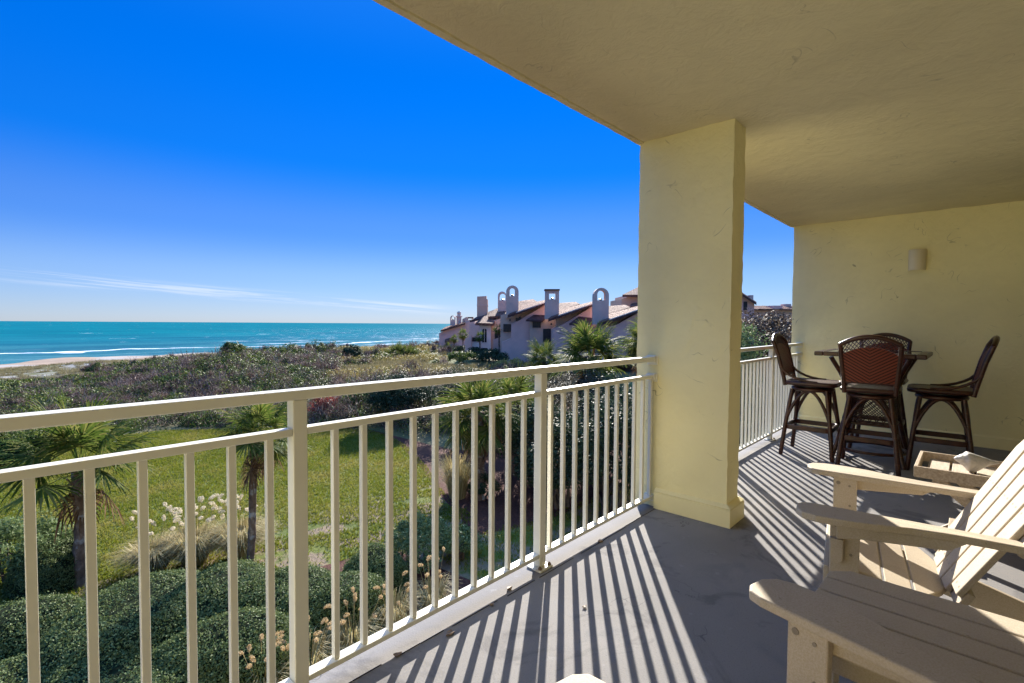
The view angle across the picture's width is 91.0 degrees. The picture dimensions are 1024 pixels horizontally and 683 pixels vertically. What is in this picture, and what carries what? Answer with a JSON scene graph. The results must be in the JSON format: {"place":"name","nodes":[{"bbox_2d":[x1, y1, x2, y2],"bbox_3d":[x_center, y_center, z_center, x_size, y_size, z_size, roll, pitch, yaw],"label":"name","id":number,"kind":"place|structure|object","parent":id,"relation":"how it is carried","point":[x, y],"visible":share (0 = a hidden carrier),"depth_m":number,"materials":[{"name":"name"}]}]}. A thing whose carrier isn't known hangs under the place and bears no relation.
{"place":"outdoors","nodes":[
{"label":"outdoors","id":0,"kind":"place"},
{"bbox_2d":[150,493,226,567],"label":"plume grass","id":1,"kind":"object","parent":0,"point":[201,557],"depth_m":12.22,"materials":[{"name":"plant"}]},
{"bbox_2d":[0,321,449,363],"bbox_3d":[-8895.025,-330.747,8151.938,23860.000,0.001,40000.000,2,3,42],"label":"sea","id":2,"kind":"structure","parent":0,"point":[23,341],"depth_m":348.11,"materials":[{"name":"liquid"}]},
{"bbox_2d":[197,494,283,559],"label":"plume grass","id":3,"kind":"object","parent":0,"point":[242,534],"depth_m":12.55,"materials":[{"name":"plant"}]},
{"bbox_2d":[226,630,289,682],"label":"plume grass","id":4,"kind":"object","parent":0,"point":[250,656],"depth_m":7.80,"materials":[{"name":"plant"}]},
{"bbox_2d":[277,616,343,678],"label":"plume grass","id":5,"kind":"object","parent":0,"point":[315,657],"depth_m":8.38,"materials":[{"name":"plant"}]},
{"bbox_2d":[0,427,630,603],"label":"lawn","id":6,"kind":"structure","parent":0,"point":[313,556],"depth_m":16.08,"materials":[{"name":"green plant"}]},
{"bbox_2d":[0,434,32,466],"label":"hedge mound","id":7,"kind":"object","parent":6,"relation":"on","point":[18,438],"visible":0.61,"depth_m":20.72,"materials":[{"name":"green plant"}]},
{"bbox_2d":[1,430,48,456],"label":"palm tree","id":8,"kind":"object","parent":6,"relation":"on","point":[29,436],"visible":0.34,"depth_m":22.16,"materials":[{"name":"green plant"}]},
{"bbox_2d":[0,509,73,581],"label":"shrub","id":9,"kind":"object","parent":6,"relation":"on","point":[14,531],"visible":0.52,"depth_m":11.42,"materials":[{"name":"green plant"}]},
{"bbox_2d":[0,532,102,600],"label":"hedge mound","id":10,"kind":"object","parent":6,"relation":"on","point":[56,571],"visible":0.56,"depth_m":10.94,"materials":[{"name":"green plant"}]},
{"bbox_2d":[0,390,172,588],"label":"sabal palm","id":11,"kind":"object","parent":6,"relation":"on","point":[102,438],"visible":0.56,"depth_m":11.13,"materials":[{"name":"green plant"}]},
{"bbox_2d":[100,506,184,577],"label":"plume grass","id":12,"kind":"object","parent":6,"relation":"on","point":[131,554],"depth_m":11.86,"materials":[{"name":"plant"}]},
{"bbox_2d":[209,390,315,561],"bbox_3d":[-5.780,3.373,11.604,2.248,4.587,2.352,2,3,42],"label":"sabal palm","id":13,"kind":"object","parent":6,"relation":"on","point":[255,418],"visible":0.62,"depth_m":11.39,"materials":[{"name":"green plant"}]},
{"bbox_2d":[0,346,636,560],"bbox_3d":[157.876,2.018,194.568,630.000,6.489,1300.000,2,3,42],"label":"ground","id":14,"kind":"structure","parent":0,"point":[442,442],"depth_m":61.74,"materials":[{"name":"soil"}]},
{"bbox_2d":[218,341,249,355],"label":"shrub","id":15,"kind":"object","parent":14,"relation":"on","point":[235,346],"visible":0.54,"depth_m":60.53,"materials":[{"name":"green plant"}]},
{"bbox_2d":[0,343,578,382],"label":"dune grass","id":16,"kind":"structure","parent":14,"relation":"on","point":[424,362],"depth_m":72.57,"materials":[{"name":"green plant"}]},
{"bbox_2d":[0,339,580,433],"bbox_3d":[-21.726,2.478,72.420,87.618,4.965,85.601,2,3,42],"label":"green scrub","id":17,"kind":"object","parent":14,"relation":"on","point":[289,369],"visible":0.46,"depth_m":41.69,"materials":[{"name":"green plant"}]},
{"bbox_2d":[308,396,337,416],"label":"shrub","id":18,"kind":"object","parent":14,"relation":"on","point":[324,401],"visible":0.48,"depth_m":30.30,"materials":[{"name":"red plant"}]},
{"bbox_2d":[135,344,520,437],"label":"yellow scrub","id":19,"kind":"object","parent":14,"relation":"on","point":[430,356],"visible":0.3,"depth_m":51.80,"materials":[{"name":"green plant"}]},
{"bbox_2d":[342,344,364,358],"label":"shrub","id":20,"kind":"object","parent":14,"relation":"on","point":[351,351],"visible":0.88,"depth_m":77.02,"materials":[{"name":"green plant"}]},
{"bbox_2d":[338,392,373,408],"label":"shrub","id":21,"kind":"object","parent":14,"relation":"on","point":[360,398],"visible":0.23,"depth_m":31.27,"materials":[{"name":"green plant"}]},
{"bbox_2d":[382,340,406,355],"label":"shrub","id":22,"kind":"object","parent":14,"relation":"on","point":[395,349],"visible":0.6,"depth_m":87.64,"materials":[{"name":"green plant"}]},
{"bbox_2d":[362,369,437,413],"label":"shrub","id":23,"kind":"object","parent":14,"relation":"on","point":[417,394],"visible":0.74,"depth_m":28.27,"materials":[{"name":"green plant"}]},
{"bbox_2d":[398,344,417,355],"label":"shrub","id":24,"kind":"object","parent":14,"relation":"on","point":[409,350],"visible":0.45,"depth_m":87.76,"materials":[{"name":"green plant"}]},
{"bbox_2d":[449,334,457,347],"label":"sabal palm","id":25,"kind":"object","parent":14,"relation":"on","point":[453,340],"visible":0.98,"depth_m":95.98,"materials":[{"name":"green plant"}]},
{"bbox_2d":[439,311,476,347],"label":"terraced house","id":26,"kind":"structure","parent":14,"relation":"on","point":[450,331],"depth_m":108.02,"materials":[{"name":"white paint"}]},
{"bbox_2d":[451,345,464,352],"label":"shrub","id":27,"kind":"object","parent":14,"relation":"on","point":[458,348],"visible":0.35,"depth_m":90.95,"materials":[{"name":"green plant"}]},
{"bbox_2d":[446,350,475,363],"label":"shrub","id":28,"kind":"object","parent":14,"relation":"on","point":[460,356],"visible":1,"depth_m":59.38,"materials":[{"name":"green plant"}]},
{"bbox_2d":[440,523,483,559],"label":"shrub","id":29,"kind":"object","parent":14,"relation":"on","point":[464,534],"visible":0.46,"depth_m":12.75,"materials":[{"name":"green plant"}]},
{"bbox_2d":[432,362,492,420],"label":"tall shrub","id":30,"kind":"object","parent":14,"relation":"on","point":[442,390],"visible":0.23,"depth_m":27.85,"materials":[{"name":"green plant"}]},
{"bbox_2d":[458,327,469,347],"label":"sabal palm","id":31,"kind":"object","parent":14,"relation":"on","point":[463,337],"visible":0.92,"depth_m":93.93,"materials":[{"name":"green plant"}]},
{"bbox_2d":[464,347,482,359],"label":"shrub","id":32,"kind":"object","parent":14,"relation":"on","point":[472,349],"visible":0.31,"depth_m":67.72,"materials":[{"name":"green plant"}]},
{"bbox_2d":[474,332,484,349],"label":"sabal palm","id":33,"kind":"object","parent":14,"relation":"on","point":[479,339],"visible":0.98,"depth_m":68.97,"materials":[{"name":"green plant"}]},
{"bbox_2d":[465,292,505,357],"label":"terraced house","id":34,"kind":"structure","parent":14,"relation":"on","point":[486,322],"depth_m":74.26,"materials":[{"name":"beige paint"}]},
{"bbox_2d":[482,328,486,342],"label":"window","id":35,"kind":"structure","parent":34,"relation":"in","point":[484,330],"depth_m":72.97,"materials":[{"name":"black glass"}]},
{"bbox_2d":[474,348,496,361],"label":"shrub","id":36,"kind":"object","parent":14,"relation":"on","point":[480,352],"visible":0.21,"depth_m":65.41,"materials":[{"name":"green plant"}]},
{"bbox_2d":[404,365,577,436],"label":"olive scrub","id":37,"kind":"object","parent":14,"relation":"on","point":[564,379],"visible":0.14,"depth_m":42.01,"materials":[{"name":"green plant"}]},
{"bbox_2d":[476,348,509,362],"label":"shrub","id":38,"kind":"object","parent":14,"relation":"on","point":[495,354],"visible":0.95,"depth_m":61.27,"materials":[{"name":"green plant"}]},
{"bbox_2d":[492,323,501,352],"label":"sabal palm","id":39,"kind":"object","parent":14,"relation":"on","point":[498,332],"visible":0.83,"depth_m":67.94,"materials":[{"name":"green plant"}]},
{"bbox_2d":[376,407,628,534],"bbox_3d":[1.011,5.069,25.894,17.200,0.001,20.700,2,3,42],"label":"mulch bed","id":40,"kind":"object","parent":14,"relation":"on","point":[424,451],"visible":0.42,"depth_m":17.56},
{"bbox_2d":[427,367,520,500],"bbox_3d":[-1.086,3.138,17.240,3.452,4.745,3.441,2,3,42],"label":"sabal palm","id":41,"kind":"object","parent":40,"relation":"on","point":[485,389],"visible":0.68,"depth_m":16.79,"materials":[{"name":"green plant"}]},
{"bbox_2d":[464,405,500,447],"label":"tall shrub","id":42,"kind":"object","parent":40,"relation":"on","point":[484,412],"visible":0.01,"depth_m":23.94,"materials":[{"name":"green plant"}]},
{"bbox_2d":[467,473,501,498],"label":"shrub","id":43,"kind":"object","parent":40,"relation":"on","point":[485,477],"visible":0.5,"depth_m":16.96,"materials":[{"name":"green plant"}]},
{"bbox_2d":[484,362,554,474],"bbox_3d":[0.073,3.072,20.037,3.301,4.688,3.110,0,2,-10],"label":"sabal palm","id":44,"kind":"object","parent":40,"relation":"on","point":[517,386],"visible":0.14,"depth_m":19.81,"materials":[{"name":"green plant"}]},
{"bbox_2d":[494,375,562,400],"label":"tall shrub","id":45,"kind":"object","parent":40,"relation":"on","point":[548,387],"visible":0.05,"depth_m":27.51,"materials":[{"name":"green plant"}]},
{"bbox_2d":[495,401,569,485],"bbox_3d":[1.077,3.757,18.603,3.408,3.298,3.347,2,3,42],"label":"tall shrub","id":46,"kind":"object","parent":40,"relation":"on","point":[516,441],"visible":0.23,"depth_m":18.27,"materials":[{"name":"green plant"}]},
{"bbox_2d":[516,387,579,440],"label":"tall shrub","id":47,"kind":"object","parent":40,"relation":"on","point":[556,396],"visible":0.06,"depth_m":23.56,"materials":[{"name":"green plant"}]},
{"bbox_2d":[511,410,593,508],"bbox_3d":[1.416,3.837,16.319,2.872,3.279,3.132,0,2,-21],"label":"tall shrub","id":48,"kind":"object","parent":40,"relation":"on","point":[530,470],"visible":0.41,"depth_m":15.93,"materials":[{"name":"green plant"}]},
{"bbox_2d":[547,319,635,403],"bbox_3d":[3.836,2.079,24.176,4.450,6.453,4.445,2,3,42],"label":"sabal palm","id":49,"kind":"object","parent":40,"relation":"on","point":[584,339],"visible":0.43,"depth_m":23.51,"materials":[{"name":"green plant"}]},
{"bbox_2d":[553,370,631,495],"bbox_3d":[3.251,3.197,17.652,3.443,4.511,3.574,2,3,42],"label":"tall shrub","id":50,"kind":"object","parent":40,"relation":"on","point":[610,488],"visible":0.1,"depth_m":17.35,"materials":[{"name":"green plant"}]},
{"bbox_2d":[566,368,630,472],"bbox_3d":[3.813,3.224,20.223,4.202,4.275,4.469,2,3,42],"label":"tall shrub","id":51,"kind":"object","parent":40,"relation":"on","point":[591,381],"visible":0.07,"depth_m":20.26,"materials":[{"name":"green plant"}]},
{"bbox_2d":[617,315,636,375],"bbox_3d":[8.121,1.671,30.069,3.878,6.891,3.696,2,3,42],"label":"sabal palm","id":52,"kind":"object","parent":40,"relation":"on","point":[633,345],"visible":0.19,"depth_m":29.97,"materials":[{"name":"green plant"}]},
{"bbox_2d":[488,357,528,368],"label":"shrub","id":53,"kind":"object","parent":14,"relation":"on","point":[512,361],"visible":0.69,"depth_m":54.39,"materials":[{"name":"green plant"}]},
{"bbox_2d":[520,336,563,378],"bbox_3d":[2.574,2.097,39.975,3.816,5.102,3.530,2,3,42],"label":"sabal palm","id":54,"kind":"object","parent":14,"relation":"on","point":[540,360],"visible":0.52,"depth_m":39.70,"materials":[{"name":"green plant"}]},
{"bbox_2d":[500,285,637,363],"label":"terraced house","id":55,"kind":"structure","parent":14,"relation":"on","point":[523,322],"depth_m":64.34,"materials":[{"name":"white paint"}]},
{"bbox_2d":[503,324,510,331],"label":"window","id":56,"kind":"structure","parent":55,"relation":"in","point":[506,327],"depth_m":67.33,"materials":[{"name":"black glass"}]},
{"bbox_2d":[533,322,540,327],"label":"window","id":57,"kind":"structure","parent":55,"relation":"in","point":[535,324],"depth_m":65.12,"materials":[{"name":"black glass"}]},
{"bbox_2d":[543,329,550,341],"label":"balcony door","id":58,"kind":"structure","parent":55,"relation":"in","point":[546,332],"depth_m":65.10,"materials":[{"name":"black glass"}]},
{"bbox_2d":[610,287,637,307],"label":"hip roofed house","id":59,"kind":"structure","parent":14,"relation":"on","point":[629,298],"depth_m":87.81,"materials":[{"name":"beige paint"}]},
{"bbox_2d":[739,307,786,442],"bbox_3d":[10.122,2.017,20.762,6.390,6.838,7.578,2,3,42],"label":"tree","id":60,"kind":"object","parent":14,"relation":"on","point":[750,316],"visible":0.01,"depth_m":19.68,"materials":[{"name":"green plant"}]},
{"bbox_2d":[739,357,787,446],"bbox_3d":[5.768,3.021,10.570,2.980,5.366,2.602,-1,2,-35],"label":"tall shrub","id":61,"kind":"object","parent":14,"relation":"on","point":[755,404],"visible":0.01,"depth_m":10.52,"materials":[{"name":"green plant"}]},
{"bbox_2d":[740,308,791,442],"bbox_3d":[10.344,2.145,18.396,5.468,6.695,5.238,2,3,42],"label":"thicket tree","id":62,"kind":"object","parent":14,"relation":"on","point":[772,321],"visible":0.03,"depth_m":18.27,"materials":[{"name":"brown plant"}]},
{"bbox_2d":[747,314,791,433],"bbox_3d":[8.097,2.402,14.123,2.749,6.372,3.658,2,3,42],"label":"tall shrub","id":63,"kind":"object","parent":14,"relation":"on","point":[788,334],"visible":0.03,"depth_m":14.00,"materials":[{"name":"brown plant"}]},
{"bbox_2d":[754,304,791,326],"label":"tiled roof house","id":64,"kind":"structure","parent":14,"relation":"on","point":[760,310],"depth_m":99.85,"materials":[{"name":"beige paint"}]},
{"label":"lower storey wall","id":65,"kind":"structure","parent":14,"relation":"on","visible":0},
{"bbox_2d":[309,424,1023,682],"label":"deck","id":66,"kind":"structure","parent":65,"relation":"on","point":[663,596],"depth_m":2.41,"materials":[{"name":"paint"}]},
{"bbox_2d":[0,355,657,682],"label":"railing","id":67,"kind":"object","parent":66,"relation":"on","point":[297,430],"visible":0.98,"depth_m":1.81,"materials":[{"name":"beige metal"}]},
{"bbox_2d":[446,629,454,635],"bbox_3d":[-0.263,1.218,2.104,0.028,0.007,0.042,2,3,42],"label":"leaf crumb","id":68,"kind":"object","parent":66,"relation":"on","point":[449,632],"visible":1,"depth_m":2.10,"materials":[{"name":"plant"}]},
{"bbox_2d":[349,509,653,682],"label":"deck joint","id":69,"kind":"object","parent":66,"relation":"on","point":[494,602],"visible":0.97,"depth_m":2.30,"materials":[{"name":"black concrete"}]},
{"bbox_2d":[635,118,745,528],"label":"pillar","id":70,"kind":"structure","parent":66,"relation":"on","point":[691,235],"depth_m":3.38,"materials":[{"name":"yellow paint"}]},
{"bbox_2d":[557,579,980,682],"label":"adirondack chair","id":71,"kind":"object","parent":66,"relation":"on","point":[822,630],"visible":1,"depth_m":1.19,"materials":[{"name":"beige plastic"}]},
{"bbox_2d":[739,342,802,451],"bbox_3d":[2.461,0.593,5.191,0.097,1.084,3.886,2,3,42],"label":"railing","id":72,"kind":"object","parent":66,"relation":"on","point":[773,399],"visible":0.49,"depth_m":5.52,"materials":[{"name":"white metal"}]},
{"bbox_2d":[771,332,840,462],"bbox_3d":[2.999,0.527,5.138,0.615,1.231,0.488,2,3,42],"label":"bar stool","id":73,"kind":"object","parent":66,"relation":"on","point":[810,384],"visible":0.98,"depth_m":5.08,"materials":[{"name":"wood"}]},
{"bbox_2d":[835,335,904,476],"bbox_3d":[3.255,0.548,4.577,0.488,1.231,0.615,2,3,38],"label":"bar stool","id":74,"kind":"object","parent":66,"relation":"on","point":[873,373],"visible":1,"depth_m":4.43,"materials":[{"name":"wicker"}]},
{"bbox_2d":[814,348,932,469],"bbox_3d":[3.537,0.626,4.945,0.850,1.062,0.850,2,3,42],"label":"bar table","id":75,"kind":"object","parent":66,"relation":"on","point":[912,357],"visible":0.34,"depth_m":4.86,"materials":[{"name":"wood"}]},
{"bbox_2d":[847,333,912,452],"bbox_3d":[3.967,0.524,5.416,0.488,1.231,0.615,2,3,42],"label":"bar stool","id":76,"kind":"object","parent":66,"relation":"on","point":[900,399],"visible":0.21,"depth_m":5.42,"materials":[{"name":"wicker"}]},
{"bbox_2d":[796,440,1023,621],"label":"adirondack chair","id":77,"kind":"object","parent":66,"relation":"on","point":[978,538],"visible":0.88,"depth_m":1.92,"materials":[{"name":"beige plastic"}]},
{"bbox_2d":[815,571,1023,682],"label":"side table","id":78,"kind":"object","parent":66,"relation":"on","point":[981,646],"visible":0.52,"depth_m":1.35,"materials":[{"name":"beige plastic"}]},
{"bbox_2d":[905,335,999,474],"bbox_3d":[3.950,0.554,4.540,0.615,1.231,0.488,2,3,39],"label":"bar stool","id":79,"kind":"object","parent":66,"relation":"on","point":[949,394],"visible":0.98,"depth_m":4.46,"materials":[{"name":"wood"}]},
{"bbox_2d":[914,451,1002,551],"bbox_3d":[2.737,0.971,2.838,0.720,0.504,0.490,2,3,42],"label":"side table","id":80,"kind":"object","parent":66,"relation":"on","point":[938,470],"visible":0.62,"depth_m":2.88,"materials":[{"name":"beige wood"}]},
{"bbox_2d":[954,451,999,471],"bbox_3d":[2.664,0.698,2.893,0.111,0.112,0.186,-1,2,-37],"label":"conch shell","id":81,"kind":"object","parent":80,"relation":"on","point":[970,462],"visible":1,"depth_m":2.88},
{"bbox_2d":[317,586,382,653],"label":"plume grass","id":82,"kind":"object","parent":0,"point":[350,635],"depth_m":8.84,"materials":[{"name":"plant"}]},
{"bbox_2d":[319,552,470,658],"bbox_3d":[-5.236,5.724,5.853,11.700,0.001,17.300,2,3,42],"label":"planting bed","id":83,"kind":"object","parent":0,"point":[464,582],"depth_m":11.77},
{"bbox_2d":[0,650,41,682],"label":"hedge mound","id":84,"kind":"object","parent":83,"relation":"on","point":[11,671],"visible":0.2,"depth_m":7.70,"materials":[{"name":"green plant"}]},
{"bbox_2d":[0,589,85,660],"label":"hedge mound","id":85,"kind":"object","parent":83,"relation":"on","point":[13,632],"visible":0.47,"depth_m":8.78,"materials":[{"name":"green plant"}]},
{"bbox_2d":[21,566,200,682],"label":"hedge mound","id":86,"kind":"object","parent":83,"relation":"on","point":[118,620],"visible":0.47,"depth_m":8.45,"materials":[{"name":"green plant"}]},
{"bbox_2d":[42,642,187,682],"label":"hedge mound","id":87,"kind":"object","parent":83,"relation":"on","point":[126,668],"visible":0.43,"depth_m":7.49,"materials":[{"name":"green plant"}]},
{"bbox_2d":[169,556,276,633],"bbox_3d":[-5.480,5.010,9.787,2.345,1.211,2.720,0,2,-19],"label":"hedge mound","id":88,"kind":"object","parent":83,"relation":"on","point":[212,589],"visible":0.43,"depth_m":9.35,"materials":[{"name":"green plant"}]},
{"bbox_2d":[151,602,321,682],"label":"hedge mound","id":89,"kind":"object","parent":83,"relation":"on","point":[213,647],"visible":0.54,"depth_m":7.95,"materials":[{"name":"green plant"}]},
{"bbox_2d":[258,562,330,654],"bbox_3d":[-4.165,5.072,9.796,2.556,1.105,1.880,2,3,39],"label":"hedge mound","id":90,"kind":"object","parent":83,"relation":"on","point":[316,576],"visible":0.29,"depth_m":9.38,"materials":[{"name":"green plant"}]},
{"bbox_2d":[316,569,385,654],"bbox_3d":[-3.200,5.072,9.769,1.843,1.119,1.709,0,2,3],"label":"hedge mound","id":91,"kind":"object","parent":83,"relation":"on","point":[349,579],"visible":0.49,"depth_m":9.42,"materials":[{"name":"green plant"}]},
{"bbox_2d":[342,539,409,600],"bbox_3d":[-3.012,5.047,11.120,1.714,1.078,1.574,2,2,33],"label":"hedge mound","id":92,"kind":"object","parent":83,"relation":"on","point":[377,558],"visible":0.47,"depth_m":10.92,"materials":[{"name":"green plant"}]},
{"bbox_2d":[382,509,451,574],"bbox_3d":[-2.256,4.896,12.206,1.901,1.387,1.856,0,2,-7],"label":"shrub","id":93,"kind":"object","parent":83,"relation":"on","point":[424,530],"visible":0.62,"depth_m":12.06,"materials":[{"name":"green plant"}]},
{"bbox_2d":[368,570,423,630],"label":"plume grass","id":94,"kind":"object","parent":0,"point":[401,611],"depth_m":9.47,"materials":[{"name":"plant"}]},
{"bbox_2d":[0,0,793,323],"label":"sky","id":95,"kind":"structure","parent":0,"point":[251,161],"materials":[{"name":"blue"}]},
{"bbox_2d":[403,546,459,609],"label":"plume grass","id":96,"kind":"object","parent":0,"point":[426,596],"depth_m":10.17,"materials":[{"name":"plant"}]},
{"bbox_2d":[426,452,487,499],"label":"plume grass","id":97,"kind":"object","parent":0,"point":[463,480],"depth_m":17.00,"materials":[{"name":"plant"}]},
{"bbox_2d":[408,490,630,580],"bbox_3d":[2.982,5.506,13.849,8.000,0.001,9.800,2,3,42],"label":"lawn strip","id":98,"kind":"object","parent":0,"point":[462,572],"visible":0.12,"depth_m":13.38,"materials":[{"name":"green plant"}]},
{"bbox_2d":[565,390,631,516],"bbox_3d":[3.056,3.503,15.270,3.122,4.054,3.007,1,2,11],"label":"tall shrub","id":99,"kind":"object","parent":98,"relation":"on","point":[580,445],"visible":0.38,"depth_m":14.81,"materials":[{"name":"green plant"}]},
{"bbox_2d":[618,398,631,487],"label":"tall shrub","id":100,"kind":"object","parent":98,"relation":"on","point":[628,453],"visible":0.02,"depth_m":14.87,"materials":[{"name":"green plant"}]},
{"bbox_2d":[739,322,770,444],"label":"tall shrub","id":101,"kind":"object","parent":98,"relation":"on","point":[746,355],"visible":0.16,"depth_m":13.79,"materials":[{"name":"green plant"}]},
{"bbox_2d":[391,0,1023,227],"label":"ceiling","id":102,"kind":"structure","parent":0,"point":[841,110],"depth_m":2.69,"materials":[{"name":"paint"}]},
{"bbox_2d":[373,0,793,226],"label":"ceiling drip edge","id":103,"kind":"object","parent":102,"relation":"attached to","point":[433,29],"visible":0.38,"depth_m":2.56,"materials":[{"name":"paint"}]},
{"bbox_2d":[741,293,756,324],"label":"gabled house","id":104,"kind":"structure","parent":0,"point":[748,301],"depth_m":59.88,"materials":[{"name":"white paint"}]},
{"bbox_2d":[791,200,1023,450],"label":"end wall","id":105,"kind":"structure","parent":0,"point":[956,306],"depth_m":5.70,"materials":[{"name":"yellow paint"}]},
{"bbox_2d":[908,249,926,270],"bbox_3d":[4.616,-0.931,5.739,0.164,0.236,0.099,2,3,42],"label":"wall lamp","id":106,"kind":"object","parent":105,"relation":"attached to","point":[916,259],"visible":1,"depth_m":5.70,"materials":[{"name":"beige ceramic"}]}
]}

